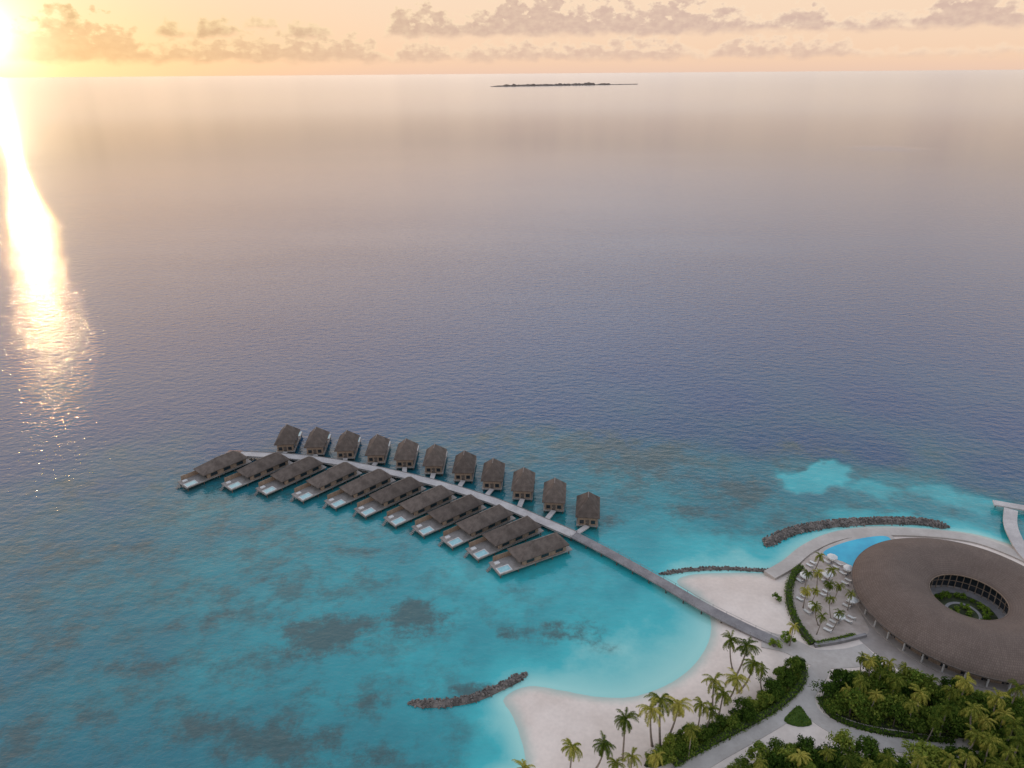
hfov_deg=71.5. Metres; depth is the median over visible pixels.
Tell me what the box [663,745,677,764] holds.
broadleaf tree
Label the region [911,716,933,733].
broadleaf tree
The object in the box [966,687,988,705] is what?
broadleaf tree
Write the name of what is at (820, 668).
path
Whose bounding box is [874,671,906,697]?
broadleaf tree
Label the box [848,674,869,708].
palm tree
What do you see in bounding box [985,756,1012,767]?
palm tree
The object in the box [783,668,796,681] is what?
broadleaf tree
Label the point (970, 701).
broadleaf tree
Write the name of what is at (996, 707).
broadleaf tree
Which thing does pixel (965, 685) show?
palm tree
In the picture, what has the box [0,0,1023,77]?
sky
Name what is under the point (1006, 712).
palm tree
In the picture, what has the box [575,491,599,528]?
overwater villa
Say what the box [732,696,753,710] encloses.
broadleaf tree
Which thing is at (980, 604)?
shrub
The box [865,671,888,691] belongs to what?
broadleaf tree
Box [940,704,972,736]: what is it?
broadleaf tree
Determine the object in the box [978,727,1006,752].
broadleaf tree
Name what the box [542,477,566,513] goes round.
overwater villa
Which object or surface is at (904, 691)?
broadleaf tree
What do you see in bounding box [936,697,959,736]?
palm tree
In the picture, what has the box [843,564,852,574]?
parasol
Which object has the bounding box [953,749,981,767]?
palm tree
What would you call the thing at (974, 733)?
palm tree
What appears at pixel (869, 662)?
palm tree
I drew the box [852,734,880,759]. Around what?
broadleaf tree
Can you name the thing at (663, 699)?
palm tree
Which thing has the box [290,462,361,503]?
pool villa
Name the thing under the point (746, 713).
broadleaf tree
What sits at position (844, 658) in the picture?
path
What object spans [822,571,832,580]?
parasol
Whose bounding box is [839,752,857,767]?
palm tree
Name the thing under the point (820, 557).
palm tree
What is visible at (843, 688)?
palm tree
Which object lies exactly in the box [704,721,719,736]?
broadleaf tree
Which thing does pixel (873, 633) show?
path
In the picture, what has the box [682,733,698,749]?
broadleaf tree
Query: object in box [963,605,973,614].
shrub
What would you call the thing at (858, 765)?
broadleaf tree
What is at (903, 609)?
ring building
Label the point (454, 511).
pool villa
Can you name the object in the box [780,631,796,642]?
shrub
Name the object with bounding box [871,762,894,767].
broadleaf tree
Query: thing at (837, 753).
broadleaf tree
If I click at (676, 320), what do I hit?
sea
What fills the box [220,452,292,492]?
pool villa
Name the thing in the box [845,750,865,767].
broadleaf tree
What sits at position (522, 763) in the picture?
palm tree
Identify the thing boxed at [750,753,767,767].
palm tree
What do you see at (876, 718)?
broadleaf tree
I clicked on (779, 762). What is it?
broadleaf tree
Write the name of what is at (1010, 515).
arrival jetty
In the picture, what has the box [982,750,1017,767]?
broadleaf tree
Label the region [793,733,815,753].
broadleaf tree
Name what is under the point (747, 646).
palm tree
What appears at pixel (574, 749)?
palm tree
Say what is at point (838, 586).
palm tree
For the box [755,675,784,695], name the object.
broadleaf tree
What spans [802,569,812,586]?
palm tree
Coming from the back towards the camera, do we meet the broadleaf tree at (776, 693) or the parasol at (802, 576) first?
the parasol at (802, 576)
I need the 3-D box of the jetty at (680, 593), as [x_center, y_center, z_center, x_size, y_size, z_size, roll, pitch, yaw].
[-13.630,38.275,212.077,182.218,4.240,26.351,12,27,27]
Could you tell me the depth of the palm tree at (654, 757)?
126.67 m
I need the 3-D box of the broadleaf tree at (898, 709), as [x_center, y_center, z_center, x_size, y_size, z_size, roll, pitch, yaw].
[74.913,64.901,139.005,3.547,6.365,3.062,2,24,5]
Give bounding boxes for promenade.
[764,528,1023,579]
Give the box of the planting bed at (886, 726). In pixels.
[822,690,1023,738]
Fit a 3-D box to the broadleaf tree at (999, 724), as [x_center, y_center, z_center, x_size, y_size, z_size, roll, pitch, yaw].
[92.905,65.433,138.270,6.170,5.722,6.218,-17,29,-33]
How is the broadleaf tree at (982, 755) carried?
on the planting bed
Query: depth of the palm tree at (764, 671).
146.52 m
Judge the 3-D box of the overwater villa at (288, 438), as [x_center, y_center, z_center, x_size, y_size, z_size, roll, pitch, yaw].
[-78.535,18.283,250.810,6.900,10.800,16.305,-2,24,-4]
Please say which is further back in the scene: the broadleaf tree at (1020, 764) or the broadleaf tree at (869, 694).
the broadleaf tree at (869, 694)
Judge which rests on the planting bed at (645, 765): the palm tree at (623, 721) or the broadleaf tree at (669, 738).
the broadleaf tree at (669, 738)
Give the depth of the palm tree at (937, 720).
134.06 m
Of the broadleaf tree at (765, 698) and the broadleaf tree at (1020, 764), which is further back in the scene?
the broadleaf tree at (765, 698)
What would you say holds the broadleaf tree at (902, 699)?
on the planting bed at (886, 726)
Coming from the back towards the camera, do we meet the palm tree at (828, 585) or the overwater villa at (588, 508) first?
the overwater villa at (588, 508)
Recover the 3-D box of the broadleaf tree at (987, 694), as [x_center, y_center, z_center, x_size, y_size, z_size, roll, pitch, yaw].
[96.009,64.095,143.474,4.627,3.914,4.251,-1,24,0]
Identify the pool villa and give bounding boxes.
[176,451,251,490]
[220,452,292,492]
[254,456,326,497]
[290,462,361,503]
[322,469,395,510]
[352,476,425,519]
[382,485,456,528]
[410,494,486,538]
[438,504,515,550]
[463,516,543,562]
[486,532,571,577]
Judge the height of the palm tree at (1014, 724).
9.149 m
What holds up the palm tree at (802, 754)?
on the planting bed
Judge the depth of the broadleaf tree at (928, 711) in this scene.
136.84 m
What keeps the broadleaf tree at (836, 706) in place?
on the planting bed at (886, 726)
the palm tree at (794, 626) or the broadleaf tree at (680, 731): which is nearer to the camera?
the broadleaf tree at (680, 731)
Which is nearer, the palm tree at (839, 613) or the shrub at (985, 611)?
the palm tree at (839, 613)
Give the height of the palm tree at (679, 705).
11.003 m
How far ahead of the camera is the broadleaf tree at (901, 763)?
130.11 m
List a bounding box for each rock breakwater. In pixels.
[407,671,527,708]
[658,565,767,574]
[762,516,949,547]
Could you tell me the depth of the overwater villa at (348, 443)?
240.02 m
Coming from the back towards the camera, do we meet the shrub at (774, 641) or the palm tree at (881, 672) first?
the shrub at (774, 641)
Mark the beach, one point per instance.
(547, 720)
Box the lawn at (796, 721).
[784,706,811,726]
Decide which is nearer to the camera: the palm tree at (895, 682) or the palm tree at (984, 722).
the palm tree at (984, 722)
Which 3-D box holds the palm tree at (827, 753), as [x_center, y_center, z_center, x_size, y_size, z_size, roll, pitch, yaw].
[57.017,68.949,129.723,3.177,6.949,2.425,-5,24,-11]
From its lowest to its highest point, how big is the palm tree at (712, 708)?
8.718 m
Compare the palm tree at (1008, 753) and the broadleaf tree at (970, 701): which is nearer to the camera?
the palm tree at (1008, 753)
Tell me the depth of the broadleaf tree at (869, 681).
146.24 m
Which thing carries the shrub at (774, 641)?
on the beach
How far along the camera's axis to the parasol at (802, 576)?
179.14 m
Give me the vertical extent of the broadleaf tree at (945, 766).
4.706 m
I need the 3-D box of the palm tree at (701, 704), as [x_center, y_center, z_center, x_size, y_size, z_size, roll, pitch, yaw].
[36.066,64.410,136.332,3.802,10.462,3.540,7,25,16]
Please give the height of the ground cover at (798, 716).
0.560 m
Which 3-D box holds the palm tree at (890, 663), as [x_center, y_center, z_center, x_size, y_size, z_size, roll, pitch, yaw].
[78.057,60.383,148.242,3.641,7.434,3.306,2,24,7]
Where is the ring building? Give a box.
[851,538,1023,693]
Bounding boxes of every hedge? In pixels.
[671,665,808,767]
[783,564,816,644]
[815,633,855,645]
[816,695,955,744]
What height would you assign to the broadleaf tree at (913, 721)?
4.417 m
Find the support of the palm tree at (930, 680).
on the planting bed at (886, 726)
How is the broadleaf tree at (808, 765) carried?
on the planting bed
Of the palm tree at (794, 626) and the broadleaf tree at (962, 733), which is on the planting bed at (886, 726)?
the broadleaf tree at (962, 733)
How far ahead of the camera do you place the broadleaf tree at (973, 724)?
137.17 m
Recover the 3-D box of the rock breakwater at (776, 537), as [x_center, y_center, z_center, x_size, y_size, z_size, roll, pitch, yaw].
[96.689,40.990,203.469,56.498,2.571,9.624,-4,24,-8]
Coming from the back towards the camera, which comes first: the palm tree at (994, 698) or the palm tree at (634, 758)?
the palm tree at (994, 698)
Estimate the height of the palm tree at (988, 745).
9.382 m
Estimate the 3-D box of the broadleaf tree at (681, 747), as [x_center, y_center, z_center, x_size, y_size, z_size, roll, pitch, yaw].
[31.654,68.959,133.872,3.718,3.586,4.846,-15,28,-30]
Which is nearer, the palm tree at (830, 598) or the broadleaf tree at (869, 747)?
the broadleaf tree at (869, 747)
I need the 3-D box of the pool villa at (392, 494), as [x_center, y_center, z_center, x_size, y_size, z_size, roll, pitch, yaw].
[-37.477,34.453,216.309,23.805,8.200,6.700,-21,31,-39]
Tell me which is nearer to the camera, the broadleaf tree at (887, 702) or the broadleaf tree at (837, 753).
the broadleaf tree at (837, 753)
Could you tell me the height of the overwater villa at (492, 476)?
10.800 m
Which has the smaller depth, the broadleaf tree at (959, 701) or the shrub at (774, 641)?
the broadleaf tree at (959, 701)
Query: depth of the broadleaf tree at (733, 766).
130.81 m
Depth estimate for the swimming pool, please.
192.70 m
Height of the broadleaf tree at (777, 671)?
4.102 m
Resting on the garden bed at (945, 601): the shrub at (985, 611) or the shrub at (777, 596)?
the shrub at (985, 611)
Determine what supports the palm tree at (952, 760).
on the planting bed
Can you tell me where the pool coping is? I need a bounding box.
[818,534,894,564]
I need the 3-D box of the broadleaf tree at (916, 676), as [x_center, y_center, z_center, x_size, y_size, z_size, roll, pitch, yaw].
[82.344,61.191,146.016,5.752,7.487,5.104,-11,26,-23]
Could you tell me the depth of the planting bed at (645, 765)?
137.98 m
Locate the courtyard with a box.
[930,587,1004,618]
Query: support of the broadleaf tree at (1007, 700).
on the planting bed at (886, 726)
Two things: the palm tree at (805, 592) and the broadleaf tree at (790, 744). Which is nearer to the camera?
the broadleaf tree at (790, 744)
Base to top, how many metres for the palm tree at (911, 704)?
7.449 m
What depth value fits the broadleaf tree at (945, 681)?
145.03 m
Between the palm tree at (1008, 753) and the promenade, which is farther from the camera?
the promenade
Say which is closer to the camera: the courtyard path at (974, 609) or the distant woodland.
the courtyard path at (974, 609)
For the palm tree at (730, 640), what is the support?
on the beach
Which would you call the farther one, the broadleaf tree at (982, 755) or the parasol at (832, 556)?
the parasol at (832, 556)
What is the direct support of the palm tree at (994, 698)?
on the planting bed at (886, 726)
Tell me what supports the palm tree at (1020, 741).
on the planting bed
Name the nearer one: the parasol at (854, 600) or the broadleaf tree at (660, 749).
the broadleaf tree at (660, 749)
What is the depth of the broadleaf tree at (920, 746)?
130.94 m
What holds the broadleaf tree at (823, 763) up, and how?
on the planting bed
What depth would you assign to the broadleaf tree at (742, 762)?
131.45 m
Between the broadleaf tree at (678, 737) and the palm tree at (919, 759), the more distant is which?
the broadleaf tree at (678, 737)
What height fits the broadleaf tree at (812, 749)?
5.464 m
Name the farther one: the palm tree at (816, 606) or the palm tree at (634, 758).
the palm tree at (816, 606)
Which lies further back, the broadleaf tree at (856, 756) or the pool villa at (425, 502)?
the pool villa at (425, 502)
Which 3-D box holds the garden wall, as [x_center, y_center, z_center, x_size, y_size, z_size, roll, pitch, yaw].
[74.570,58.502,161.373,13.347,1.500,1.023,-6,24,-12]
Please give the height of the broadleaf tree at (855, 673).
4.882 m
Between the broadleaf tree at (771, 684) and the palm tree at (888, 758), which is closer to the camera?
the palm tree at (888, 758)
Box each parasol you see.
[800,571,809,581]
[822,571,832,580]
[827,553,837,563]
[834,611,845,622]
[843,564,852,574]
[847,596,857,606]
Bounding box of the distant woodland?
[497,82,609,85]
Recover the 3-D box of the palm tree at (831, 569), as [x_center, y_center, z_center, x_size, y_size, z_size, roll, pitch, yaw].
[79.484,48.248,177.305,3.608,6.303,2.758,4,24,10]
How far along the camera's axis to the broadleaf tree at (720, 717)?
139.81 m
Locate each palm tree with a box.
[512,759,535,767]
[561,738,582,767]
[592,731,615,767]
[607,757,626,767]
[614,707,640,760]
[622,747,641,767]
[636,697,664,746]
[644,692,672,746]
[647,750,664,767]
[665,695,693,732]
[684,722,700,760]
[693,696,711,737]
[701,672,726,715]
[702,700,719,732]
[709,685,733,720]
[721,630,742,669]
[722,667,750,697]
[732,637,761,674]
[737,651,765,692]
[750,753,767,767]
[753,661,769,689]
[787,622,799,645]
[788,748,810,766]
[800,585,811,607]
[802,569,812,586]
[808,601,821,625]
[812,568,825,592]
[812,585,820,600]
[813,552,824,571]
[815,611,828,634]
[818,746,836,761]
[823,579,834,599]
[824,565,839,583]
[824,595,836,618]
[831,581,845,603]
[832,608,845,630]
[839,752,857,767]
[840,682,851,708]
[845,589,856,609]
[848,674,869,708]
[856,651,867,670]
[860,758,873,767]
[861,653,878,675]
[866,689,884,706]
[870,661,889,678]
[877,749,897,767]
[879,657,897,673]
[884,673,906,693]
[894,661,912,690]
[903,699,922,732]
[908,683,930,714]
[910,750,929,767]
[923,673,941,703]
[926,713,943,741]
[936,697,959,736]
[940,685,964,700]
[940,750,962,767]
[953,672,976,695]
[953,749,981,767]
[958,701,989,729]
[964,723,992,749]
[973,712,997,731]
[978,732,1004,764]
[984,687,1012,721]
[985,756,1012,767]
[991,703,1014,729]
[999,714,1023,740]
[999,743,1018,766]
[1001,727,1023,756]
[1005,678,1023,703]
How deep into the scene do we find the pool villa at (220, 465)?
230.19 m
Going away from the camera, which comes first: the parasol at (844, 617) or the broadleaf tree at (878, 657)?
the broadleaf tree at (878, 657)
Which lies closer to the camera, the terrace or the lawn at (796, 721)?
the lawn at (796, 721)
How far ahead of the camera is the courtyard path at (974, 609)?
171.35 m
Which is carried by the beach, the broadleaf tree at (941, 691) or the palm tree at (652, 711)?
the palm tree at (652, 711)
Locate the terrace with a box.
[792,553,868,640]
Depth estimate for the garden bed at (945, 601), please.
171.75 m
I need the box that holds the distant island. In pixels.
[490,84,632,86]
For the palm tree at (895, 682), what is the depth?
141.47 m
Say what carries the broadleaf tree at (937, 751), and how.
on the planting bed
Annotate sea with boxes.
[0,70,1023,767]
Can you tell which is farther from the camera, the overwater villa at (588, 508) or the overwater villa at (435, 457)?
the overwater villa at (435, 457)
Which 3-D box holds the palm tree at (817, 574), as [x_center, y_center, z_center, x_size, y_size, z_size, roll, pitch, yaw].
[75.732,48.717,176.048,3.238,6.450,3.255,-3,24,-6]
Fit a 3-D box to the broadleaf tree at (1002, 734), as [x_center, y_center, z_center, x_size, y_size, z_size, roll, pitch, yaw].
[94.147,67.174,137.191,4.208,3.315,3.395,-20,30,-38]
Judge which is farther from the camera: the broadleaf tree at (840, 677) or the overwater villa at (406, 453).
the overwater villa at (406, 453)
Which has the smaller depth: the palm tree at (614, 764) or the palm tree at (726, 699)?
the palm tree at (614, 764)
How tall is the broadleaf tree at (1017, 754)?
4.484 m
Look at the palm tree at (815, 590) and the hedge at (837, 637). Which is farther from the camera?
the palm tree at (815, 590)
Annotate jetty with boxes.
[228,450,777,645]
[992,500,1023,559]
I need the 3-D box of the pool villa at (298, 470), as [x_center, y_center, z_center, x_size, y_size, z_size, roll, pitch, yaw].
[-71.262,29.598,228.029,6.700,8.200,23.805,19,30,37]
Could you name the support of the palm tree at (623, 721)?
on the beach
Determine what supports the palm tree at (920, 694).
on the planting bed at (886, 726)
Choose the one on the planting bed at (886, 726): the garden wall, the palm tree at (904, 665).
the palm tree at (904, 665)
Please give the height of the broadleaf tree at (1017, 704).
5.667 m
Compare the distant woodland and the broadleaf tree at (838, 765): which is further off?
the distant woodland
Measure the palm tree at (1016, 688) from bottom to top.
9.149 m
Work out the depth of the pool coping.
195.58 m
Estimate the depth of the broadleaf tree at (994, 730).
135.98 m
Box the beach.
[503,526,1023,767]
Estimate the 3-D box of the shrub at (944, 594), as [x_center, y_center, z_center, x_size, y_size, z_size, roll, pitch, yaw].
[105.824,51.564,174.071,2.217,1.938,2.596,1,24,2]
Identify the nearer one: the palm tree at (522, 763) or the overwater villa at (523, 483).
the palm tree at (522, 763)
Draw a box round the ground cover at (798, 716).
[784,705,810,725]
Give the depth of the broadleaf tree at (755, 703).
143.54 m
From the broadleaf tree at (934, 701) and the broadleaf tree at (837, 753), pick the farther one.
the broadleaf tree at (934, 701)
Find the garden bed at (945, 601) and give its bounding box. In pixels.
[934,593,997,619]
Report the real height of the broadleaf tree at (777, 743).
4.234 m
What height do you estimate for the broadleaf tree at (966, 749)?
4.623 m
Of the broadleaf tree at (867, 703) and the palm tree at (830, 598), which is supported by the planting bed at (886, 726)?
the broadleaf tree at (867, 703)
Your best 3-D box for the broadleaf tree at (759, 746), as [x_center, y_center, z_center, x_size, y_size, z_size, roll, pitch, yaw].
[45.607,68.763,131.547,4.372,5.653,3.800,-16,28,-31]
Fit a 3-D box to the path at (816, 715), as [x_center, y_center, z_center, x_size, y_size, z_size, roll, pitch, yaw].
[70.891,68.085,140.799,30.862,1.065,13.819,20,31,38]
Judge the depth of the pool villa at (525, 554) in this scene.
188.70 m
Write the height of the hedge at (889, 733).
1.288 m
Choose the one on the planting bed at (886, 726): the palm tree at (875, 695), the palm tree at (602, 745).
the palm tree at (875, 695)
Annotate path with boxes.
[671,654,832,767]
[761,631,875,668]
[803,667,958,757]
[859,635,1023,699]
[861,613,886,641]
[945,602,981,618]
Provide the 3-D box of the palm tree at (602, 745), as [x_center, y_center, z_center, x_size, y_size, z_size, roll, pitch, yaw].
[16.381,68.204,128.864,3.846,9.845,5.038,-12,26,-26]
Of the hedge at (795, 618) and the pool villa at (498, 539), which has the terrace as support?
the hedge at (795, 618)
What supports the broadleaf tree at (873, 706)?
on the planting bed at (886, 726)
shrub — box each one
[768,638,782,647]
[772,592,781,601]
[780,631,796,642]
[934,593,942,599]
[940,591,950,598]
[953,592,961,597]
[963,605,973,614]
[976,602,982,609]
[982,609,993,616]
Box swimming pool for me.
[823,536,890,565]
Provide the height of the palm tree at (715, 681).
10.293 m
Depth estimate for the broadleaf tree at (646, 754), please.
132.35 m
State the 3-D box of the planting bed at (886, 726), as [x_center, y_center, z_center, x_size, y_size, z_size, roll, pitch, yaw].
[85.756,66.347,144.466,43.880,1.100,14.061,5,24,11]
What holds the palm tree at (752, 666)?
on the beach
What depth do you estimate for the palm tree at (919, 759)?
126.96 m
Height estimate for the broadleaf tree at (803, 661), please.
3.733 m
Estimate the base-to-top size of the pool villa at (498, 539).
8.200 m
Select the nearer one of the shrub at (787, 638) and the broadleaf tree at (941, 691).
the broadleaf tree at (941, 691)
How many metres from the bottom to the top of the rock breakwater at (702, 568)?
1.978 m
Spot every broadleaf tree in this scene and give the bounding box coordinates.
[644,751,658,767]
[647,744,670,766]
[662,732,676,746]
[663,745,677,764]
[668,739,695,760]
[672,732,686,743]
[676,724,696,736]
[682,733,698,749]
[694,724,714,744]
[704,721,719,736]
[710,713,728,726]
[725,712,739,731]
[725,761,741,767]
[728,707,742,719]
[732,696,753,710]
[734,754,749,767]
[736,707,756,723]
[742,696,759,710]
[744,740,770,759]
[752,757,774,767]
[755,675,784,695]
[756,691,774,706]
[765,749,793,767]
[766,736,784,752]
[769,688,782,701]
[770,745,802,767]
[772,666,785,684]
[783,656,801,673]
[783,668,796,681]
[784,742,795,757]
[790,656,805,669]
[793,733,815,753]
[794,760,816,767]
[795,741,821,767]
[808,755,836,767]
[810,679,839,697]
[820,742,852,767]
[823,697,848,715]
[827,668,855,690]
[827,729,855,754]
[830,758,847,767]
[833,686,866,716]
[834,692,855,711]
[844,669,866,688]
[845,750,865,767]
[848,694,880,721]
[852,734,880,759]
[854,763,874,767]
[862,653,893,672]
[862,676,882,693]
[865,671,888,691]
[865,749,888,767]
[866,701,883,713]
[867,694,899,718]
[868,689,885,696]
[870,712,884,727]
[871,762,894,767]
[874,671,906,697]
[881,690,915,720]
[881,747,910,767]
[884,702,905,726]
[897,707,918,729]
[899,667,926,692]
[899,683,915,696]
[901,737,941,767]
[910,698,926,718]
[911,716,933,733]
[916,681,941,702]
[921,705,947,735]
[922,745,945,763]
[927,686,947,704]
[931,695,950,709]
[931,754,959,767]
[938,743,963,766]
[939,675,971,697]
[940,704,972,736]
[942,692,968,714]
[946,715,969,741]
[955,745,981,765]
[963,700,987,719]
[964,714,982,738]
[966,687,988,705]
[968,738,1003,763]
[974,690,997,703]
[974,722,1001,736]
[977,695,1002,714]
[977,702,1008,733]
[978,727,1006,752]
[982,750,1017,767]
[993,723,1006,739]
[1002,691,1019,708]
[1004,698,1023,714]
[1004,706,1023,723]
[1005,735,1023,758]
[1005,757,1023,767]
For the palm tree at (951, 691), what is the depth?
139.60 m
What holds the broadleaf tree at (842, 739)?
on the planting bed
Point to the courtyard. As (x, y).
(999, 613)
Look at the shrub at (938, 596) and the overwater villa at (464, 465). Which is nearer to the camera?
the shrub at (938, 596)
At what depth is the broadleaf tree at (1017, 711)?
138.59 m
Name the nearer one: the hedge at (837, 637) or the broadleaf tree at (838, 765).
the broadleaf tree at (838, 765)
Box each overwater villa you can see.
[274,424,302,453]
[304,426,331,456]
[334,430,360,460]
[365,434,390,464]
[393,438,418,469]
[422,444,447,475]
[452,450,476,482]
[481,458,504,491]
[511,467,534,501]
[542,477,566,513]
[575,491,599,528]
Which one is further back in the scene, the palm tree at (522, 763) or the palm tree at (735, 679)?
the palm tree at (735, 679)
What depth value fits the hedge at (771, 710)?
140.73 m
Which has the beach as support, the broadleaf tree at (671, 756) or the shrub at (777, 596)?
the shrub at (777, 596)
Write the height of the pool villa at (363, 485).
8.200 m
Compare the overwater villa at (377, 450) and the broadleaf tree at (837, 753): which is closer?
the broadleaf tree at (837, 753)
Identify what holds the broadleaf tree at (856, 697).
on the planting bed at (886, 726)
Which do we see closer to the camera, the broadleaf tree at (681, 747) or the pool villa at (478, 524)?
the broadleaf tree at (681, 747)
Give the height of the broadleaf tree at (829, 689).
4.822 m
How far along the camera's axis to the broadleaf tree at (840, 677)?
146.18 m
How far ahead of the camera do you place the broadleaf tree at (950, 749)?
131.23 m
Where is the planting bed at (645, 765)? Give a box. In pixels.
[644,679,797,767]
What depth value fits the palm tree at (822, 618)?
161.31 m
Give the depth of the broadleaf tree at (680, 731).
136.41 m
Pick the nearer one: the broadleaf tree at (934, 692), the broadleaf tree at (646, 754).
the broadleaf tree at (646, 754)
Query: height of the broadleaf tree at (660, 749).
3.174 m
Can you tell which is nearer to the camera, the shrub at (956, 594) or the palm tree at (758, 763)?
the palm tree at (758, 763)
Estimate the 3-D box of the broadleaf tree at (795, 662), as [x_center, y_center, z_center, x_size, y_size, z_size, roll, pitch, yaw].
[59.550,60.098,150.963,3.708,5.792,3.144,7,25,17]
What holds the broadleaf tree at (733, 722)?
on the planting bed at (645, 765)
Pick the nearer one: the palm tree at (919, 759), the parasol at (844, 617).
the palm tree at (919, 759)
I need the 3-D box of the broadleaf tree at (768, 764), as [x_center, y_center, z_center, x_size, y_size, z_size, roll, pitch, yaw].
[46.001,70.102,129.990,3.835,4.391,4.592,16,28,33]
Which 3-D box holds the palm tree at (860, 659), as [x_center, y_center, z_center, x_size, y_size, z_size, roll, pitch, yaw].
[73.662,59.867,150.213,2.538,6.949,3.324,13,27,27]
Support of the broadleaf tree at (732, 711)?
on the planting bed at (645, 765)
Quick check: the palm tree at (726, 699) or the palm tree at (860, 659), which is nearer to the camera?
the palm tree at (726, 699)
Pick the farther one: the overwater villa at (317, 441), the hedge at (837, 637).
the overwater villa at (317, 441)
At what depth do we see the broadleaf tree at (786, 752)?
130.18 m
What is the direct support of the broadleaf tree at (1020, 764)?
on the planting bed
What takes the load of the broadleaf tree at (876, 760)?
on the planting bed
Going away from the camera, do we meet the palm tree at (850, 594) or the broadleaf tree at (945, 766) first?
the broadleaf tree at (945, 766)
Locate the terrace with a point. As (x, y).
(858, 625)
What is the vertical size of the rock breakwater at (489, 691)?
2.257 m
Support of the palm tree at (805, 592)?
on the terrace
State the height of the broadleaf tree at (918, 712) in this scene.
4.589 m
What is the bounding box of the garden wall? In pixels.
[813,633,866,647]
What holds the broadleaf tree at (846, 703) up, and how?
on the planting bed at (886, 726)
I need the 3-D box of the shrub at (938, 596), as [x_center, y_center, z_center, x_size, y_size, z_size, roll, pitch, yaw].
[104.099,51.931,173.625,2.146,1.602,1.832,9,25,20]
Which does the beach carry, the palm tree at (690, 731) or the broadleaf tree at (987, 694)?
the palm tree at (690, 731)
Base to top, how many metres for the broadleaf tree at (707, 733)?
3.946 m

